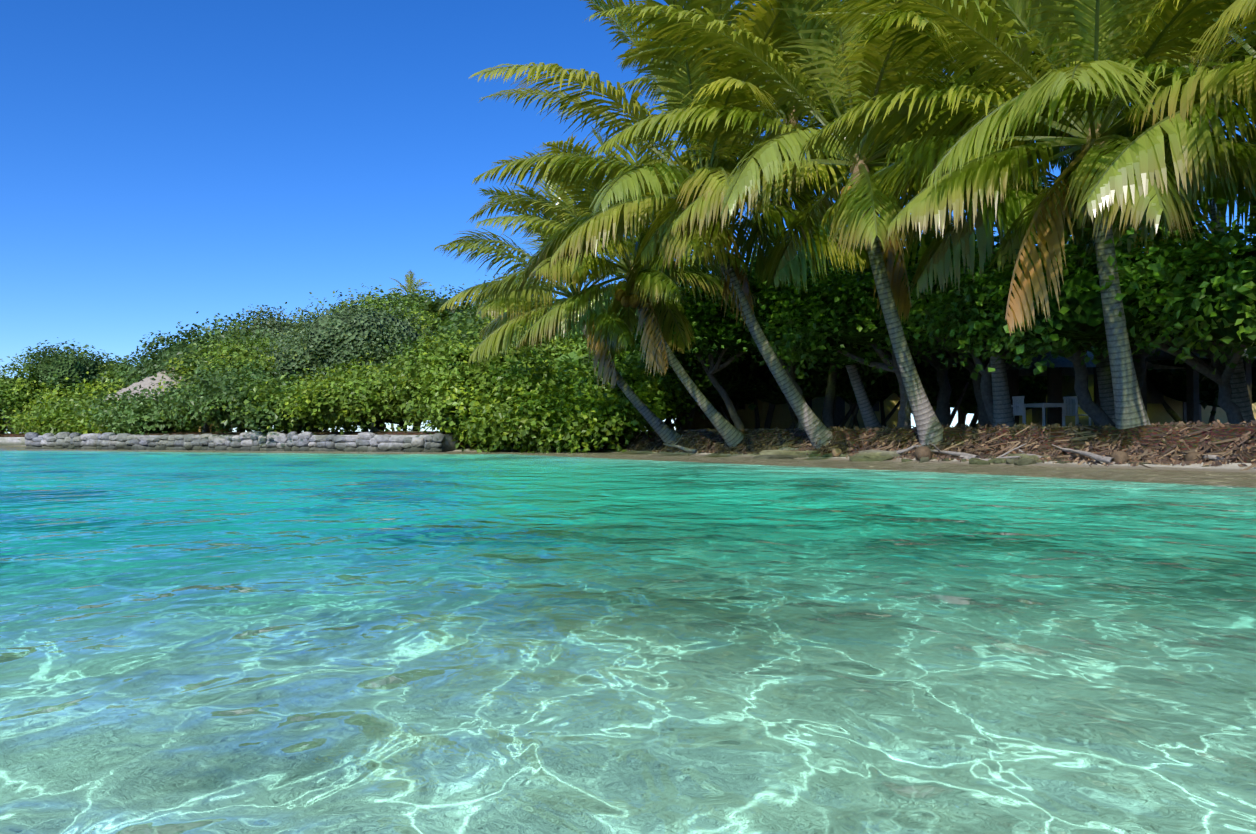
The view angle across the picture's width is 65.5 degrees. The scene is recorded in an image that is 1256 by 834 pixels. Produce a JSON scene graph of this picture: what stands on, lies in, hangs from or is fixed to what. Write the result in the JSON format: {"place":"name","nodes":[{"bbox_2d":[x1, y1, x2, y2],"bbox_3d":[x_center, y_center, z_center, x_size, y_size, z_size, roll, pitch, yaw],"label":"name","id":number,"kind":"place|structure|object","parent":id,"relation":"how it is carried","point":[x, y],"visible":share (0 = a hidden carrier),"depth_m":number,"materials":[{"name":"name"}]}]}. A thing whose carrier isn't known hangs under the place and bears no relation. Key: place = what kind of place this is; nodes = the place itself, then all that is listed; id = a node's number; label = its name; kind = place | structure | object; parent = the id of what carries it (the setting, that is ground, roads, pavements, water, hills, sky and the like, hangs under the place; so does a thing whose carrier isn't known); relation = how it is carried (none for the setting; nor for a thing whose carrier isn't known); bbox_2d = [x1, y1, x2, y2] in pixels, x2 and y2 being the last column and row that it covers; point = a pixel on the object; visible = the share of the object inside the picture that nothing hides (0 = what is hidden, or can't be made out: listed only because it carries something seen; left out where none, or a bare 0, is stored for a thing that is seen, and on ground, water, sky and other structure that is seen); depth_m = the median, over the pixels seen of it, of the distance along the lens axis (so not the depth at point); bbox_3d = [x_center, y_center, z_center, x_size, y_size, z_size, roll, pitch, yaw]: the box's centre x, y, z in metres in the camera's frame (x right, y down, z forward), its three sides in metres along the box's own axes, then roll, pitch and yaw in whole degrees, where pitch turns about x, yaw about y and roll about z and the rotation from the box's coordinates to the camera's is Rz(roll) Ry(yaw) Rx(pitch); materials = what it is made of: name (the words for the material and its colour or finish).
{"place":"outdoors","nodes":[
{"label":"outdoors","id":0,"kind":"place"},
{"bbox_2d":[0,446,1255,833],"bbox_3d":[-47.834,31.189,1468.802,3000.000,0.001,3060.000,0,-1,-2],"label":"water surface","id":1,"kind":"object","parent":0,"point":[364,642],"depth_m":1.99,"materials":[{"name":"teal liquid"}]},
{"bbox_2d":[0,424,1255,472],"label":"island bank ground","id":2,"kind":"structure","parent":0,"point":[1142,434],"depth_m":15.76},
{"bbox_2d":[0,437,25,445],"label":"sea wall","id":3,"kind":"structure","parent":2,"relation":"on","point":[9,441],"depth_m":48.77,"materials":[{"name":"white concrete"}]},
{"bbox_2d":[174,423,230,431],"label":"hut body","id":4,"kind":"object","parent":2,"relation":"on","point":[225,429],"depth_m":40.20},
{"bbox_2d":[103,366,188,400],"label":"thatched roof","id":5,"kind":"structure","parent":4,"relation":"on","point":[145,382],"depth_m":39.35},
{"bbox_2d":[25,431,457,451],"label":"stone wall","id":6,"kind":"structure","parent":2,"relation":"on","point":[311,441],"depth_m":31.24,"materials":[{"name":"grey stone"}]},
{"bbox_2d":[0,306,1246,451],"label":"tree branches","id":7,"kind":"object","parent":2,"relation":"on","point":[1089,407],"depth_m":24.26,"materials":[{"name":"brown plant"}]},
{"bbox_2d":[36,268,567,385],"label":"tree","id":8,"kind":"object","parent":7,"relation":"attached to","point":[301,327],"visible":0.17,"depth_m":34.21,"materials":[{"name":"green plant"}]},
{"bbox_2d":[468,0,953,448],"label":"palm","id":9,"kind":"object","parent":2,"relation":"on","point":[619,216],"depth_m":18.67,"materials":[{"name":"green plant"}]},
{"bbox_2d":[618,0,952,428],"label":"palm","id":10,"kind":"object","parent":2,"relation":"on","point":[869,418],"depth_m":23.50,"materials":[{"name":"green plant"}]},
{"bbox_2d":[585,0,1147,446],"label":"palm","id":11,"kind":"object","parent":2,"relation":"on","point":[857,77],"depth_m":16.44,"materials":[{"name":"green plant"}]},
{"bbox_2d":[563,418,1255,470],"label":"leaf litter","id":12,"kind":"object","parent":2,"relation":"on","point":[1240,449],"visible":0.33,"depth_m":15.99,"materials":[{"name":"brown plant"}]},
{"bbox_2d":[434,141,705,447],"bbox_3d":[-1.189,-2.992,25.277,7.540,7.589,7.840,0,-1,-2],"label":"palm","id":13,"kind":"object","parent":12,"relation":"on","point":[510,327],"depth_m":25.05,"materials":[{"name":"green plant"}]},
{"bbox_2d":[466,101,797,446],"bbox_3d":[0.078,-3.111,22.647,7.837,7.702,7.647,0,-1,-2],"label":"palm","id":14,"kind":"object","parent":12,"relation":"on","point":[557,323],"depth_m":22.20,"materials":[{"name":"green plant"}]},
{"bbox_2d":[602,188,1255,384],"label":"trees","id":15,"kind":"object","parent":2,"relation":"on","point":[1199,262],"visible":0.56,"depth_m":16.72,"materials":[{"name":"green plant"}]},
{"bbox_2d":[663,434,1229,463],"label":"driftwood branches","id":16,"kind":"object","parent":2,"relation":"on","point":[1096,457],"visible":0.67,"depth_m":15.51,"materials":[{"name":"brown plant"}]},
{"bbox_2d":[698,447,1209,466],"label":"shore rocks","id":17,"kind":"object","parent":2,"relation":"on","point":[864,455],"visible":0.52,"depth_m":17.53,"materials":[{"name":"grey stone"}]},
{"bbox_2d":[767,445,1202,463],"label":"fallen coconuts","id":18,"kind":"object","parent":2,"relation":"on","point":[925,451],"visible":0.56,"depth_m":13.83,"materials":[{"name":"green plant"}]},
{"bbox_2d":[746,0,1250,426],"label":"palm","id":19,"kind":"object","parent":2,"relation":"on","point":[1062,164],"depth_m":19.44,"materials":[{"name":"green plant"}]},
{"bbox_2d":[1011,396,1024,424],"bbox_3d":[9.864,-0.094,25.154,0.465,0.890,0.510,0,-1,-12],"label":"plastic chair","id":20,"kind":"object","parent":2,"relation":"on","point":[1018,405],"visible":0.56,"depth_m":25.11,"materials":[{"name":"white"}]},
{"bbox_2d":[794,0,1255,428],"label":"palm","id":21,"kind":"object","parent":2,"relation":"on","point":[1108,30],"depth_m":13.83,"materials":[{"name":"green plant"}]},
{"bbox_2d":[1024,403,1067,425],"bbox_3d":[10.758,0.004,25.281,0.800,0.700,0.800,0,-1,-22],"label":"plastic table","id":22,"kind":"object","parent":2,"relation":"on","point":[1043,406],"visible":0.67,"depth_m":25.02,"materials":[{"name":"white"}]},
{"bbox_2d":[1006,367,1099,426],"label":"posts","id":23,"kind":"object","parent":2,"relation":"on","point":[1054,388],"visible":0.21,"depth_m":27.23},
{"bbox_2d":[1063,396,1090,425],"bbox_3d":[11.700,-0.087,25.463,0.465,0.890,0.510,0,-1,-22],"label":"plastic chair","id":24,"kind":"object","parent":2,"relation":"on","point":[1072,406],"visible":0.62,"depth_m":25.31,"materials":[{"name":"white"}]},
{"bbox_2d":[922,0,1244,422],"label":"palm","id":25,"kind":"object","parent":2,"relation":"on","point":[1104,380],"depth_m":20.03,"materials":[{"name":"green plant"}]},
{"bbox_2d":[920,0,1255,271],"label":"palm","id":26,"kind":"object","parent":2,"relation":"on","point":[1144,152],"visible":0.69,"depth_m":12.30,"materials":[{"name":"green plant"}]},
{"bbox_2d":[969,3,1254,422],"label":"palm","id":27,"kind":"object","parent":2,"relation":"on","point":[1240,398],"depth_m":18.07,"materials":[{"name":"green plant"}]},
{"bbox_2d":[1140,358,1251,423],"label":"posts","id":28,"kind":"object","parent":2,"relation":"on","point":[1192,393],"visible":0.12,"depth_m":23.26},
{"bbox_2d":[0,0,1255,432],"label":"sky","id":29,"kind":"structure","parent":0,"point":[163,163],"materials":[{"name":"blue"}]},
{"bbox_2d":[676,393,899,429],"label":"bungalow walls","id":30,"kind":"structure","parent":0,"point":[781,418],"depth_m":37.44,"materials":[{"name":"brown wood"}]},
{"bbox_2d":[695,396,878,429],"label":"bungalow openings","id":31,"kind":"object","parent":30,"relation":"in","point":[839,415],"visible":0.1,"depth_m":38.19,"materials":[{"name":"black"}]},
{"bbox_2d":[992,374,1255,426],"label":"bungalow walls","id":32,"kind":"structure","parent":0,"point":[1156,413],"depth_m":30.74,"materials":[{"name":"brown wood"}]},
{"bbox_2d":[1032,375,1201,426],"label":"bungalow openings","id":33,"kind":"object","parent":32,"relation":"in","point":[1154,395],"visible":0.08,"depth_m":30.70,"materials":[{"name":"black"}]},
{"label":"island interior ground","id":34,"kind":"structure","parent":0,"visible":0},
{"bbox_2d":[388,270,435,300],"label":"palm","id":35,"kind":"object","parent":34,"relation":"on","point":[410,283],"visible":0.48,"depth_m":109.20,"materials":[{"name":"green plant"}]},
{"bbox_2d":[0,245,1255,452],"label":"shrubs","id":36,"kind":"object","parent":34,"relation":"on","point":[490,423],"visible":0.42,"depth_m":30.70,"materials":[{"name":"green plant"}]},
{"bbox_2d":[1007,351,1095,375],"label":"shelter thatch roof","id":37,"kind":"structure","parent":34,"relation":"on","point":[1066,365],"depth_m":26.29,"materials":[{"name":"brown wicker"}]},
{"bbox_2d":[1145,344,1255,368],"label":"shelter thatch roof","id":38,"kind":"structure","parent":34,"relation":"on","point":[1162,355],"depth_m":23.43,"materials":[{"name":"brown wicker"}]}
]}

